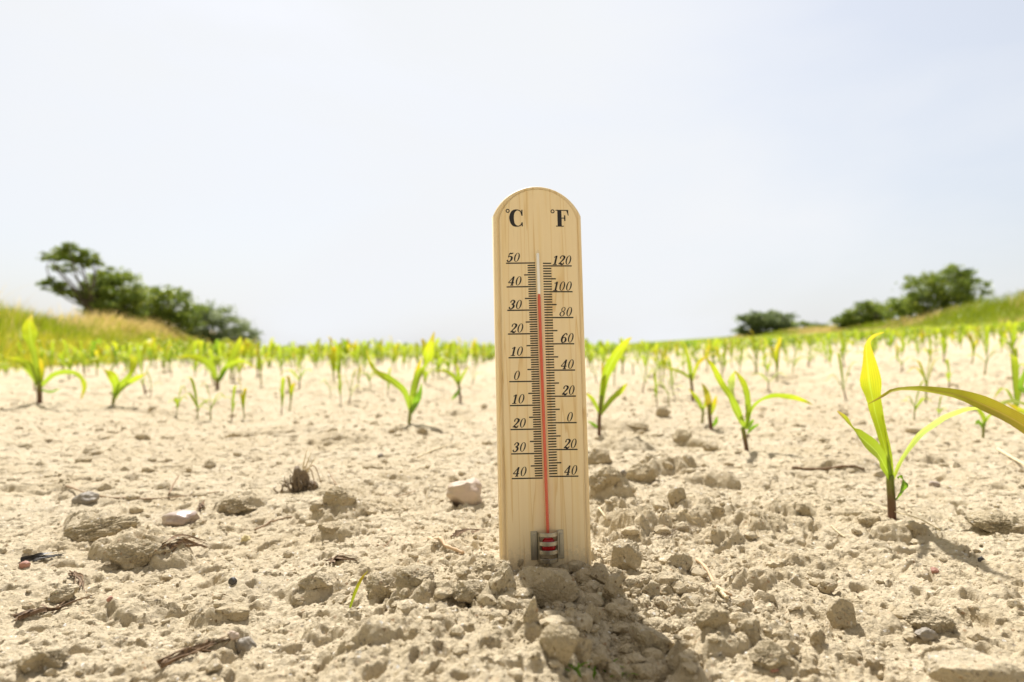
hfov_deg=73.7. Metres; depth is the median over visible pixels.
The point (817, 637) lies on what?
soil clod
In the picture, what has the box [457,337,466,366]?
corn seedling
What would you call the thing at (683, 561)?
soil clod
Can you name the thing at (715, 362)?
corn seedling
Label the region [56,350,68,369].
corn seedling
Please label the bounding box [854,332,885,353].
corn seedling
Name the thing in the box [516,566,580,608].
soil clod
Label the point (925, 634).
stone
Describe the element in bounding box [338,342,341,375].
corn seedling
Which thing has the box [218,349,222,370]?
corn seedling
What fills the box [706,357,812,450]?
corn plant
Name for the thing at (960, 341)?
corn seedling
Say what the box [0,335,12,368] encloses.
corn seedling
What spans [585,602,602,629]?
soil clod
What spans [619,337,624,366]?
corn seedling
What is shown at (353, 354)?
corn seedling
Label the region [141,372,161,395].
corn seedling
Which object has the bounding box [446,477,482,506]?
stone
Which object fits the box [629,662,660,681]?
soil clod
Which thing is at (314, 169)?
sky
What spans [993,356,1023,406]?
corn seedling
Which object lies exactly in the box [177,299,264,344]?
shrub
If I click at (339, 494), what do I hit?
soil clod
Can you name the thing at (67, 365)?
corn seedling
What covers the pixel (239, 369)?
corn seedling
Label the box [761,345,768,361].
corn seedling
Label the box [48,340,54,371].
corn seedling
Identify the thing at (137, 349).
corn seedling
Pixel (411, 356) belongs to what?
corn seedling
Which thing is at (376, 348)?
corn seedling
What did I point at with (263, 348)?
corn seedling
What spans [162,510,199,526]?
stone
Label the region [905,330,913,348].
corn seedling
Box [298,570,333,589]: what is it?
soil clod
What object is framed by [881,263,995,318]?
tree
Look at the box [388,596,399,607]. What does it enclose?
soil clod
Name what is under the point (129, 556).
soil clod
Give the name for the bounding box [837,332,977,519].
corn plant
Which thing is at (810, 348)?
corn seedling
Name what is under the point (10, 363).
corn seedling
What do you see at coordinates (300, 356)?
corn seedling
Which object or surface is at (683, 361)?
corn seedling
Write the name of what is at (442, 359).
corn seedling
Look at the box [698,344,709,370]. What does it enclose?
corn seedling
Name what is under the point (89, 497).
stone
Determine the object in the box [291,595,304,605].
soil clod
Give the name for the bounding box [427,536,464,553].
twig
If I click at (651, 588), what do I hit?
soil clod
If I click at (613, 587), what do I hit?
soil clod
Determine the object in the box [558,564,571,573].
soil clod
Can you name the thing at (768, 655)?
soil clod
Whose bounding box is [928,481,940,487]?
pebble
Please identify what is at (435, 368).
corn seedling
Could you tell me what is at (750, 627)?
soil clod
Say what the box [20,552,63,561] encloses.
dead leaf
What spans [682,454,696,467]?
soil clod
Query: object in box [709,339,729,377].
corn seedling
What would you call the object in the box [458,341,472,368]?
corn seedling
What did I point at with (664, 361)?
corn seedling
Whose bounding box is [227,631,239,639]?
pebble
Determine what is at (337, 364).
corn seedling
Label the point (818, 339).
corn seedling
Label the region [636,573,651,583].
soil clod
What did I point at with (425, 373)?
corn seedling
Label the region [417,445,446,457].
twig
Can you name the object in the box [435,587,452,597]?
soil clod
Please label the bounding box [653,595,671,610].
soil clod
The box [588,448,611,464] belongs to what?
soil clod
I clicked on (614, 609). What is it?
soil crumbs
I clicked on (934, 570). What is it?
pebble
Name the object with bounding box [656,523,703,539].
dry roots
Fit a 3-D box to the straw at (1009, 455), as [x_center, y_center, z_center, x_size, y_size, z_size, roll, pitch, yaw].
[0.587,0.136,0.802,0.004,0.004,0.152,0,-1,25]
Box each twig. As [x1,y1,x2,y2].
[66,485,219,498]
[168,475,178,494]
[254,516,291,529]
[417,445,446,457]
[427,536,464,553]
[792,465,864,470]
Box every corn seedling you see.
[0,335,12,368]
[0,355,11,376]
[1,345,23,374]
[14,356,34,387]
[37,340,46,359]
[46,343,49,366]
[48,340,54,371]
[55,345,71,368]
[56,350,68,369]
[57,339,82,379]
[69,341,90,369]
[71,343,103,375]
[78,340,85,372]
[79,349,94,371]
[86,341,128,370]
[94,344,105,375]
[116,344,120,368]
[117,344,137,373]
[121,342,160,394]
[125,340,130,366]
[133,342,147,369]
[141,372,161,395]
[148,338,162,368]
[152,342,172,373]
[154,337,175,366]
[159,342,168,372]
[160,339,174,369]
[170,385,186,414]
[172,343,186,367]
[181,337,197,365]
[182,341,195,371]
[184,377,213,418]
[191,360,198,376]
[196,383,227,419]
[198,349,222,385]
[206,343,221,363]
[214,338,230,369]
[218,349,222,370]
[219,343,251,379]
[225,351,241,381]
[230,385,237,421]
[235,358,245,379]
[237,379,246,418]
[239,339,253,366]
[239,339,253,368]
[247,338,257,367]
[254,345,271,368]
[255,345,275,385]
[256,341,266,375]
[267,346,270,368]
[269,345,289,375]
[280,377,284,413]
[282,346,311,388]
[283,341,300,367]
[285,367,299,410]
[296,345,308,363]
[306,347,320,367]
[311,341,325,367]
[319,346,327,365]
[319,372,337,396]
[326,340,338,377]
[329,337,336,382]
[337,372,341,402]
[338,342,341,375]
[342,345,346,367]
[344,369,362,402]
[347,339,351,366]
[347,342,371,374]
[352,341,356,365]
[352,341,377,375]
[352,347,358,365]
[352,365,362,387]
[361,362,374,387]
[368,338,386,364]
[378,340,383,362]
[387,368,390,395]
[389,336,398,370]
[390,345,394,368]
[396,345,418,366]
[402,346,406,364]
[417,344,419,362]
[421,339,433,369]
[422,358,436,384]
[428,361,443,378]
[432,346,450,377]
[438,354,456,379]
[443,342,453,375]
[449,342,458,373]
[453,339,458,364]
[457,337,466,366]
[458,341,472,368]
[460,349,463,367]
[469,339,475,365]
[585,338,594,366]
[585,341,597,371]
[590,344,604,368]
[590,353,600,382]
[599,340,606,364]
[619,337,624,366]
[619,344,641,374]
[620,344,630,374]
[634,349,656,392]
[639,340,652,371]
[648,343,669,385]
[649,352,667,372]
[651,372,659,406]
[657,340,671,381]
[657,372,679,404]
[659,358,681,396]
[676,352,685,370]
[688,343,700,364]
[690,346,703,367]
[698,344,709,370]
[707,342,721,364]
[708,340,718,363]
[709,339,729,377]
[712,340,727,363]
[720,349,729,371]
[727,343,735,365]
[732,346,747,372]
[737,342,768,371]
[746,330,767,372]
[750,351,786,391]
[758,355,774,375]
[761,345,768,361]
[764,338,782,381]
[782,345,806,373]
[798,339,807,350]
[803,333,822,366]
[812,338,820,351]
[814,339,831,362]
[824,345,833,366]
[828,353,857,399]
[838,332,847,367]
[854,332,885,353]
[870,331,876,352]
[883,330,896,351]
[890,345,915,371]
[895,342,898,362]
[899,339,904,356]
[902,381,930,419]
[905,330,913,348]
[908,349,943,402]
[915,340,925,353]
[919,329,925,347]
[924,334,938,361]
[928,331,940,352]
[936,396,946,414]
[941,326,947,362]
[945,359,951,387]
[956,330,963,348]
[966,326,981,363]
[966,332,1005,374]
[970,327,979,344]
[985,326,988,353]
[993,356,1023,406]
[994,325,1023,353]
[998,325,1009,342]
[999,334,1004,351]
[1003,322,1019,354]
[1008,347,1023,367]
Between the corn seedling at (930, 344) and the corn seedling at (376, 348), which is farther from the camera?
the corn seedling at (376, 348)
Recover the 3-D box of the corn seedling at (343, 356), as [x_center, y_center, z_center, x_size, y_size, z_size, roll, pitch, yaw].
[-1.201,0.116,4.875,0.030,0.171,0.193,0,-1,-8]
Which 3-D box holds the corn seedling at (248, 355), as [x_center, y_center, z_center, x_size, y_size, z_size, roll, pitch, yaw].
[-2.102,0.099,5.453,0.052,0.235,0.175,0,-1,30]
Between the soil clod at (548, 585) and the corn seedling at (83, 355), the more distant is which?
the corn seedling at (83, 355)
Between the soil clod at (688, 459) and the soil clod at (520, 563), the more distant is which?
the soil clod at (688, 459)
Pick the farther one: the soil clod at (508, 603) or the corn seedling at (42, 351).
the corn seedling at (42, 351)
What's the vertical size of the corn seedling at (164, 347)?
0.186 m
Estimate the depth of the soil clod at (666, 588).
0.36 m
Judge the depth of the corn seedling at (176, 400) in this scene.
1.40 m
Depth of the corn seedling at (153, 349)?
4.64 m
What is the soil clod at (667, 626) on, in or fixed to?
on the ground at (882, 548)
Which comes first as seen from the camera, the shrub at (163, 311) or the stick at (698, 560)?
the stick at (698, 560)
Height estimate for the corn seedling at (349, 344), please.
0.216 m
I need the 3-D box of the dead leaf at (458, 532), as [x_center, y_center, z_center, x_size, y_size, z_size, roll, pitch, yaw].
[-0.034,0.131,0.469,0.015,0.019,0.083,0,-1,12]
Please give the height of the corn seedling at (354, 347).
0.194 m
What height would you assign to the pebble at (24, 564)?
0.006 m
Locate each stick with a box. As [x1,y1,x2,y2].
[695,558,731,596]
[714,586,728,599]
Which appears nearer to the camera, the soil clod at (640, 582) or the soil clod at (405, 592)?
the soil clod at (405, 592)
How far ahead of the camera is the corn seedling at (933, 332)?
4.22 m
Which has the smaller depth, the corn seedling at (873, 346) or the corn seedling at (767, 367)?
the corn seedling at (767, 367)
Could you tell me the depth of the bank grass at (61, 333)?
12.77 m
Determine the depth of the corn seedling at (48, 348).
4.84 m
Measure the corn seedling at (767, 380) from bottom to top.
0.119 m
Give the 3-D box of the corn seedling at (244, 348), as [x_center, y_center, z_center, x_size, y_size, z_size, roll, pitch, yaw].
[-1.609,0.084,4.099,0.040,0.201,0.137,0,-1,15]
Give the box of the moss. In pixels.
[565,658,637,679]
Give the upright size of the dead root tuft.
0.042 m
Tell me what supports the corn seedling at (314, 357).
on the ground at (882, 548)
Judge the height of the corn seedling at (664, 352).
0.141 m
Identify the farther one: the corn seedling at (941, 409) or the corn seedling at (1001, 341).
the corn seedling at (1001, 341)
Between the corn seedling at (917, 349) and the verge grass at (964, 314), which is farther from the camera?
the verge grass at (964, 314)
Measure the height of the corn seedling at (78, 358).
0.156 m
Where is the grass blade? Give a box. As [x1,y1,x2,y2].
[349,571,367,607]
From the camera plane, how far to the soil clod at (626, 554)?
0.39 m
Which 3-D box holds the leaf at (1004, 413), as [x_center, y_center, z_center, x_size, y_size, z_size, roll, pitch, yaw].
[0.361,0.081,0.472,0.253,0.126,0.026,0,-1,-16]
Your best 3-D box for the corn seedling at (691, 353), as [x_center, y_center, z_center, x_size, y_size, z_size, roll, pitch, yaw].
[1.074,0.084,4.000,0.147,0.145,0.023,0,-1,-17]
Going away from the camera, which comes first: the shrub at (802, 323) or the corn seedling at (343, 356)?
the corn seedling at (343, 356)
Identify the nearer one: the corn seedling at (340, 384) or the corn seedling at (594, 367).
the corn seedling at (340, 384)
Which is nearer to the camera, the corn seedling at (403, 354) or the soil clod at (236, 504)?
the soil clod at (236, 504)
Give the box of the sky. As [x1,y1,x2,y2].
[0,0,1023,347]
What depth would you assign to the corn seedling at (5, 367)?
3.21 m
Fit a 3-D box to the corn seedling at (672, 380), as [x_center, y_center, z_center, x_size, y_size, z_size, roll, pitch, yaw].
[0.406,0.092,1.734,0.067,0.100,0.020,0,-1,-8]
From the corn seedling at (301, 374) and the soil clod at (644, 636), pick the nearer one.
the soil clod at (644, 636)
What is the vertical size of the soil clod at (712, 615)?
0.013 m
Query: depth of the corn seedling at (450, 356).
3.45 m
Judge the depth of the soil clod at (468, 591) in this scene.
0.32 m
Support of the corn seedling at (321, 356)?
on the ground at (882, 548)
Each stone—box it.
[71,491,99,504]
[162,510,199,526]
[236,636,256,652]
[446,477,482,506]
[914,627,937,641]
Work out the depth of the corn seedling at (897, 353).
3.16 m
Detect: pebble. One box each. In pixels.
[19,560,30,568]
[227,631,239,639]
[228,577,236,584]
[241,534,250,541]
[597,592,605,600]
[620,470,626,476]
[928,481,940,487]
[930,567,938,573]
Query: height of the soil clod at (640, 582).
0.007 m
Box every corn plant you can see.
[7,314,86,403]
[104,354,145,403]
[176,336,255,389]
[366,331,434,424]
[437,363,467,401]
[586,337,631,435]
[664,343,709,401]
[689,389,705,423]
[702,383,717,430]
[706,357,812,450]
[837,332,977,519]
[975,409,991,437]
[1000,370,1023,413]
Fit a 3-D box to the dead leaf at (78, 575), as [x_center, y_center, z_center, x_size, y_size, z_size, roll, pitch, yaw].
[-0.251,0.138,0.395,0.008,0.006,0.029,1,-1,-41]
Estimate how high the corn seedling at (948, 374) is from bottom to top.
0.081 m
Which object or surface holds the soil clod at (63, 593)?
on the ground at (882, 548)
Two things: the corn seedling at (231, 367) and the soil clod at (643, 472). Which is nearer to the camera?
the soil clod at (643, 472)
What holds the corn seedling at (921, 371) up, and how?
on the ground at (882, 548)
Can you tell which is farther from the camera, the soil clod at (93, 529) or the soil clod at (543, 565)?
the soil clod at (93, 529)
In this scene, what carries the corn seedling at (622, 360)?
on the ground at (882, 548)
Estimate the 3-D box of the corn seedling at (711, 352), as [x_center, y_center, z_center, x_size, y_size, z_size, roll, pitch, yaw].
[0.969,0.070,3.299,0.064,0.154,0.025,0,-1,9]
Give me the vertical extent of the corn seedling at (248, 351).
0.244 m
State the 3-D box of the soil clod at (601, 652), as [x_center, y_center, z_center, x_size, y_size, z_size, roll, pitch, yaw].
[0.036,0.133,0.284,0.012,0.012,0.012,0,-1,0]
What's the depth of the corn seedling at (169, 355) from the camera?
4.18 m
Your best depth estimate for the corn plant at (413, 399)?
1.19 m
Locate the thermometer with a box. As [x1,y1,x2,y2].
[492,187,590,569]
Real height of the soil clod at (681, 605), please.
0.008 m
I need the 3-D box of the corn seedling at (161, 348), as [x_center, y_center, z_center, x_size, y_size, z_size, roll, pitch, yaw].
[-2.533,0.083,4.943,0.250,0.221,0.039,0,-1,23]
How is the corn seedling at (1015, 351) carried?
on the ground at (882, 548)
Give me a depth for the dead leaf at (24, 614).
0.35 m
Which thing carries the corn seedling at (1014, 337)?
on the ground at (882, 548)
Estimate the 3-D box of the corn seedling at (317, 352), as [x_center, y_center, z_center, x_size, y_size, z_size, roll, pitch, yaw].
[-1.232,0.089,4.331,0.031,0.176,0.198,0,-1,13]
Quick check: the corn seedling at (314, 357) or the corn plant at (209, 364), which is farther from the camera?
the corn seedling at (314, 357)
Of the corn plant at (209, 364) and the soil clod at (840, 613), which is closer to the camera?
the soil clod at (840, 613)
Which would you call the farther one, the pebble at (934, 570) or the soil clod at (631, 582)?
the pebble at (934, 570)
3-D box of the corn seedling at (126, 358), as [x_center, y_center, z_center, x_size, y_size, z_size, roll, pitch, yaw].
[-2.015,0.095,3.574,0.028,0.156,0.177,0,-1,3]
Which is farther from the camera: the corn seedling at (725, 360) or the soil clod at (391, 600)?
the corn seedling at (725, 360)
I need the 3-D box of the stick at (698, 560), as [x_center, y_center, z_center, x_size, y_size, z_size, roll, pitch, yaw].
[0.115,0.136,0.392,0.008,0.009,0.074,0,-1,0]
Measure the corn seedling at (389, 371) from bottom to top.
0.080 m
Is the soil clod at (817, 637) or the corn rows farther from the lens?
the corn rows
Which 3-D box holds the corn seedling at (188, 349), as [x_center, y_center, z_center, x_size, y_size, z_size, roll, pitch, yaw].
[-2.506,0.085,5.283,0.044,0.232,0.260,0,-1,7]
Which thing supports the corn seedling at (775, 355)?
on the ground at (882, 548)
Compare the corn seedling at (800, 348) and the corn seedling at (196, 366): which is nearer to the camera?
the corn seedling at (196, 366)
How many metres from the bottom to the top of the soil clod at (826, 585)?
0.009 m
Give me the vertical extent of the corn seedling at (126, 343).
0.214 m
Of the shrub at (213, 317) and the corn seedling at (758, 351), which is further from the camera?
the shrub at (213, 317)
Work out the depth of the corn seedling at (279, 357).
3.37 m
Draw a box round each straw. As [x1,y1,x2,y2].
[665,510,699,518]
[869,502,940,529]
[996,447,1023,464]
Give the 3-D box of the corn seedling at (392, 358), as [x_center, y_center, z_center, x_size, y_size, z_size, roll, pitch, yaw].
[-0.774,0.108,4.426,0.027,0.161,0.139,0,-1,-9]
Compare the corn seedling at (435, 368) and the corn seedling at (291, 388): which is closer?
the corn seedling at (291, 388)
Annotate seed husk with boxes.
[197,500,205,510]
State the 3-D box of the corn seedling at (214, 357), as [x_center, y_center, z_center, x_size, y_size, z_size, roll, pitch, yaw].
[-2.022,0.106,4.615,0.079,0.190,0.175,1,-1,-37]
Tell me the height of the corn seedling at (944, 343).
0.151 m
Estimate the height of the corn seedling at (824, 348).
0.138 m
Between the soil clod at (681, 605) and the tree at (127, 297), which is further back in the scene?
the tree at (127, 297)
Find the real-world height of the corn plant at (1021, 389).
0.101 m
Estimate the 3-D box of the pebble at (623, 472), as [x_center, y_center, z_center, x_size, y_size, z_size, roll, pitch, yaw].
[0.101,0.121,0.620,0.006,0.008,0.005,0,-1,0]
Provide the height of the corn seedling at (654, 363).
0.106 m
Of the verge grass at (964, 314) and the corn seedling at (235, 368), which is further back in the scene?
the verge grass at (964, 314)
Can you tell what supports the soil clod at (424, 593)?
on the ground at (882, 548)
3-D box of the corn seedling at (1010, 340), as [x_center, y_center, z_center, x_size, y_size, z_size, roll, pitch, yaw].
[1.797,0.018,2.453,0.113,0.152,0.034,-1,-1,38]
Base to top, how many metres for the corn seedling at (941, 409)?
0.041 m
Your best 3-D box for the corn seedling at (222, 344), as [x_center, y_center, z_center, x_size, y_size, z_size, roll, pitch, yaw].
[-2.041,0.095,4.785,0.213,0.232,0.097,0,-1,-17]
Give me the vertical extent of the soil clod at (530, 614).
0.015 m
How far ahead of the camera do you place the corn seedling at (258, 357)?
2.41 m
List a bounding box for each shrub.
[136,284,210,334]
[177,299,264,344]
[792,320,830,328]
[827,297,920,328]
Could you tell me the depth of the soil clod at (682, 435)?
0.95 m
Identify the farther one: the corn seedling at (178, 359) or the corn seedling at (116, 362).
the corn seedling at (178, 359)
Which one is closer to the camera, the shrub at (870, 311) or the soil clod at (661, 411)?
the soil clod at (661, 411)
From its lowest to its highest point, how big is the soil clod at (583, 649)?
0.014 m
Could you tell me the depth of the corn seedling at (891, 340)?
4.73 m
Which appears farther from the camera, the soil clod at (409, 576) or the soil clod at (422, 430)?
the soil clod at (422, 430)
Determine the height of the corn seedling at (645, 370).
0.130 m
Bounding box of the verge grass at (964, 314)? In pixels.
[711,287,1023,338]
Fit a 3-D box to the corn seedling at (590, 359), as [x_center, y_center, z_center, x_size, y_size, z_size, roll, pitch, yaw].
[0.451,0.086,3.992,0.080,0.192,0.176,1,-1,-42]
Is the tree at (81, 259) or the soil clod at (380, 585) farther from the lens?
the tree at (81, 259)
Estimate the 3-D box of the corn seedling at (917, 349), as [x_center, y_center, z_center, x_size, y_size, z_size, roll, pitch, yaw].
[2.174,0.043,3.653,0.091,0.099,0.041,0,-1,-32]
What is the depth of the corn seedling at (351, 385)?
1.65 m
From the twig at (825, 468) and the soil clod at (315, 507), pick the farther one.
the twig at (825, 468)
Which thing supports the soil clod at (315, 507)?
on the ground at (882, 548)
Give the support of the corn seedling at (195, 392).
on the ground at (882, 548)
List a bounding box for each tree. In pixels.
[35,241,125,316]
[76,266,156,324]
[731,309,799,335]
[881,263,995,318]
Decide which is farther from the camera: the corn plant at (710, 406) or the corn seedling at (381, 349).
the corn seedling at (381, 349)
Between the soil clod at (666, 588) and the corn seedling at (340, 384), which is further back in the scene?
the corn seedling at (340, 384)
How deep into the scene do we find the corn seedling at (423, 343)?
2.67 m
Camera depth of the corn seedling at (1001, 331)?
4.14 m
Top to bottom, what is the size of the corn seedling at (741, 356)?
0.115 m
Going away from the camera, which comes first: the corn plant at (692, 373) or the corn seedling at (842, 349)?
the corn plant at (692, 373)
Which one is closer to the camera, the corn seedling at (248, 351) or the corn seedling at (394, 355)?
the corn seedling at (394, 355)
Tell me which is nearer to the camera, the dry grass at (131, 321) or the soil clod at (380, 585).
the soil clod at (380, 585)
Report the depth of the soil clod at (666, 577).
0.36 m
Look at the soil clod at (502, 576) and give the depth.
0.32 m
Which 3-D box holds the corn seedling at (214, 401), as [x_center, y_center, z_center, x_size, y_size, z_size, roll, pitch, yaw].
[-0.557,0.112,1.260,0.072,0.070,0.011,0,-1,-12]
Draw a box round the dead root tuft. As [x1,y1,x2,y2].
[273,450,321,493]
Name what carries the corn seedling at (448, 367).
on the ground at (882, 548)
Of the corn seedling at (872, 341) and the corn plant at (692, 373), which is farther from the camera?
the corn seedling at (872, 341)
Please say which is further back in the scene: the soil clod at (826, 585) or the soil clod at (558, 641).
the soil clod at (826, 585)
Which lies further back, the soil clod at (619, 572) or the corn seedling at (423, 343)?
the corn seedling at (423, 343)
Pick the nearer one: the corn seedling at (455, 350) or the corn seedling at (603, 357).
the corn seedling at (603, 357)
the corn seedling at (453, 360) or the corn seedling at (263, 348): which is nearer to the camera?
the corn seedling at (453, 360)
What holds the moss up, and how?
on the ground at (882, 548)
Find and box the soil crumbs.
[0,363,1023,681]
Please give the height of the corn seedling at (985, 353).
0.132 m
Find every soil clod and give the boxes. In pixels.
[17,648,69,673]
[44,584,78,604]
[61,516,140,541]
[103,539,172,570]
[214,602,250,621]
[219,496,257,513]
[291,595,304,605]
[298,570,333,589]
[309,502,325,513]
[318,520,339,534]
[323,484,356,507]
[365,571,395,601]
[388,428,396,432]
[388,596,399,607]
[395,564,434,588]
[399,588,410,597]
[416,427,427,433]
[417,584,431,599]
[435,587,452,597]
[451,579,487,603]
[488,561,516,594]
[495,595,521,611]
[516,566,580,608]
[517,559,524,567]
[523,596,537,623]
[535,558,552,567]
[538,623,578,667]
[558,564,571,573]
[574,637,592,666]
[585,563,610,584]
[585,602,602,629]
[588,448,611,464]
[589,465,620,493]
[591,644,613,672]
[602,573,625,600]
[610,539,641,570]
[611,567,624,581]
[623,578,638,590]
[625,463,657,483]
[626,421,648,429]
[628,621,674,655]
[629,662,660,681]
[635,578,642,587]
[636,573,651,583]
[641,580,660,597]
[648,617,675,632]
[653,571,683,586]
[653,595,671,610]
[655,406,670,416]
[660,584,672,594]
[665,553,692,571]
[667,486,685,507]
[669,601,687,614]
[672,429,691,441]
[676,617,693,634]
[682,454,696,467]
[696,601,729,630]
[702,442,717,451]
[705,504,724,517]
[732,618,760,646]
[748,640,788,671]
[794,501,810,515]
[809,629,825,645]
[817,578,837,593]
[826,597,856,628]
[857,513,880,525]
[905,521,927,537]
[905,605,956,632]
[923,648,1023,681]
[963,510,1023,534]
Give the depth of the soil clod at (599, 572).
0.36 m
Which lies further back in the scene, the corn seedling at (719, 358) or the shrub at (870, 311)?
the shrub at (870, 311)
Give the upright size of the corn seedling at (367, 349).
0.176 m
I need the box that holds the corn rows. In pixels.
[17,320,1023,366]
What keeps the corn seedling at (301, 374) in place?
on the ground at (882, 548)
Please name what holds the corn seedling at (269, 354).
on the ground at (882, 548)
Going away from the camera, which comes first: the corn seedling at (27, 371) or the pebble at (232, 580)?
the pebble at (232, 580)
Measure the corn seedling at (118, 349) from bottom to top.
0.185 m
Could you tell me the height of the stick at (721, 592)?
0.005 m
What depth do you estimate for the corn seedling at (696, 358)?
3.48 m
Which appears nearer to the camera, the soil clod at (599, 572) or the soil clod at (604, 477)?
the soil clod at (599, 572)
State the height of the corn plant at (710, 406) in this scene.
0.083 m
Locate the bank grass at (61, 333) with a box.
[0,300,242,371]
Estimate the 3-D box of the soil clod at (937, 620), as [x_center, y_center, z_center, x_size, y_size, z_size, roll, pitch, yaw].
[0.200,0.133,0.325,0.022,0.012,0.018,0,-1,0]
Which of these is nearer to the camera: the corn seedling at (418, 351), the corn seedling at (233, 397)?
the corn seedling at (233, 397)
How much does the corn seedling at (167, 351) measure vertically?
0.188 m
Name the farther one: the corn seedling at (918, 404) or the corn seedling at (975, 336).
the corn seedling at (975, 336)
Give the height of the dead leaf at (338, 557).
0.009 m
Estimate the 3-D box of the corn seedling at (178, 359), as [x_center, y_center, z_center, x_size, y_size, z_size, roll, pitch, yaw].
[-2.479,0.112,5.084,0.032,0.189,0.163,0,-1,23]
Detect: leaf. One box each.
[12,594,94,620]
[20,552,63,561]
[68,570,84,590]
[157,636,230,667]
[162,534,210,554]
[325,554,357,563]
[450,528,486,536]
[868,386,1023,433]
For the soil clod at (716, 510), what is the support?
on the ground at (882, 548)
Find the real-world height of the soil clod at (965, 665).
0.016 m
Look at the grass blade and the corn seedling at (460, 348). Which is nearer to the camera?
the grass blade
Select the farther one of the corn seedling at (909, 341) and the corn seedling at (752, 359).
the corn seedling at (909, 341)
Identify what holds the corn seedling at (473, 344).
on the ground at (882, 548)
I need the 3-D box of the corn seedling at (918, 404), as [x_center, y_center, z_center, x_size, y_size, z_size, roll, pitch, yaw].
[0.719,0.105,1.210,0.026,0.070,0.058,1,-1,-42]
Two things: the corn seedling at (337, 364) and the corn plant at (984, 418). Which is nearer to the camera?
the corn plant at (984, 418)
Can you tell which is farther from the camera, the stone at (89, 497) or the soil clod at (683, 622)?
the stone at (89, 497)
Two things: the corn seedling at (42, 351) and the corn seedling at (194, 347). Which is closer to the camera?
the corn seedling at (194, 347)
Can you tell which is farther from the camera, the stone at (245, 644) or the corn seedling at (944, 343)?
the corn seedling at (944, 343)
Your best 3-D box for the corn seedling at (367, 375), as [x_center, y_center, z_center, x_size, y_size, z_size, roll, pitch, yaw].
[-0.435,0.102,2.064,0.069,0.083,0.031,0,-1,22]
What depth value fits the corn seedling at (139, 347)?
4.49 m
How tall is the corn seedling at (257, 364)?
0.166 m
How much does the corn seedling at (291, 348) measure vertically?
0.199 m
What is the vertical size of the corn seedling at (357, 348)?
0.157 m
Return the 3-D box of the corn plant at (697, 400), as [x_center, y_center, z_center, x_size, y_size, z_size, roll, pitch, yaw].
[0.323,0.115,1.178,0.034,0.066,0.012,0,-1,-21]
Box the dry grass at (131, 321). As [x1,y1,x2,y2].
[4,294,243,344]
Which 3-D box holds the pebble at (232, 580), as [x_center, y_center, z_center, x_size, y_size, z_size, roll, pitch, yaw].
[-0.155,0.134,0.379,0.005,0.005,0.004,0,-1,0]
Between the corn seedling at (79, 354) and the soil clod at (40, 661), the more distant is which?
the corn seedling at (79, 354)
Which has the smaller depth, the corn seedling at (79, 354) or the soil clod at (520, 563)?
the soil clod at (520, 563)
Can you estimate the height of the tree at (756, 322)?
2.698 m
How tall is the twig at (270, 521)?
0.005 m
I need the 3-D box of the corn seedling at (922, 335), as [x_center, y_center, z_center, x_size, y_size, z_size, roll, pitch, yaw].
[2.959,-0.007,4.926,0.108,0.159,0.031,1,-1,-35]
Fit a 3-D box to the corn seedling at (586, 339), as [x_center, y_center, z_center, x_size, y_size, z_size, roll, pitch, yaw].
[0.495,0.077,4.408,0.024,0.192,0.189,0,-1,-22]
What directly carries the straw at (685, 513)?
on the ground at (882, 548)
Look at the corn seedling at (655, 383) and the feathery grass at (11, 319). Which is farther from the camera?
the feathery grass at (11, 319)
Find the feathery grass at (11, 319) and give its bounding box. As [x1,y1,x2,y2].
[0,278,38,348]
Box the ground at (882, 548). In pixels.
[0,310,1023,681]
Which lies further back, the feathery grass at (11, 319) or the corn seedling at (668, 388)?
the feathery grass at (11, 319)
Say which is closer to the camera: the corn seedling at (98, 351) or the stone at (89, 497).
the stone at (89, 497)
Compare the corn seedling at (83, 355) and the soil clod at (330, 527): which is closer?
the soil clod at (330, 527)
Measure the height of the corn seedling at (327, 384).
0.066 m
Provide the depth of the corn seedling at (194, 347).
4.37 m
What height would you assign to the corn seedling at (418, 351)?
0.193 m
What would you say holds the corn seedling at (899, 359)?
on the ground at (882, 548)
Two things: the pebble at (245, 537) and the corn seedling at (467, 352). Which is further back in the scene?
the corn seedling at (467, 352)
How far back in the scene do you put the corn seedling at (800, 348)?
5.12 m
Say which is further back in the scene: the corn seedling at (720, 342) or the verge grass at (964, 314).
the verge grass at (964, 314)
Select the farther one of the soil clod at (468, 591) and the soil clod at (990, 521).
the soil clod at (990, 521)
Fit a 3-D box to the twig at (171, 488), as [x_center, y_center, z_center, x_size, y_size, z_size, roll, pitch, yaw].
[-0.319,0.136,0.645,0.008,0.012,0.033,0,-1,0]
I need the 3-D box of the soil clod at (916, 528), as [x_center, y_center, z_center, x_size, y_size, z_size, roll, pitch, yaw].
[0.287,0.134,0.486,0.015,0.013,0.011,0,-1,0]
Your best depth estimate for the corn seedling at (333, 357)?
2.50 m
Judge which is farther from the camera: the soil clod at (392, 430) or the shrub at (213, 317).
the shrub at (213, 317)
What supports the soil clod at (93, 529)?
on the ground at (882, 548)
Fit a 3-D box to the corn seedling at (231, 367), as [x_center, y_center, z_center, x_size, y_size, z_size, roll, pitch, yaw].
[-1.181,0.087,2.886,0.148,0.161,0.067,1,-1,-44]
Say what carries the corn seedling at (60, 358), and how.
on the ground at (882, 548)
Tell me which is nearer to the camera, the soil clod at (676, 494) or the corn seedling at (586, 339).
the soil clod at (676, 494)
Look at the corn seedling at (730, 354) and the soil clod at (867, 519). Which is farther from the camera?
the corn seedling at (730, 354)
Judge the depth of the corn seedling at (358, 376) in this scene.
2.05 m

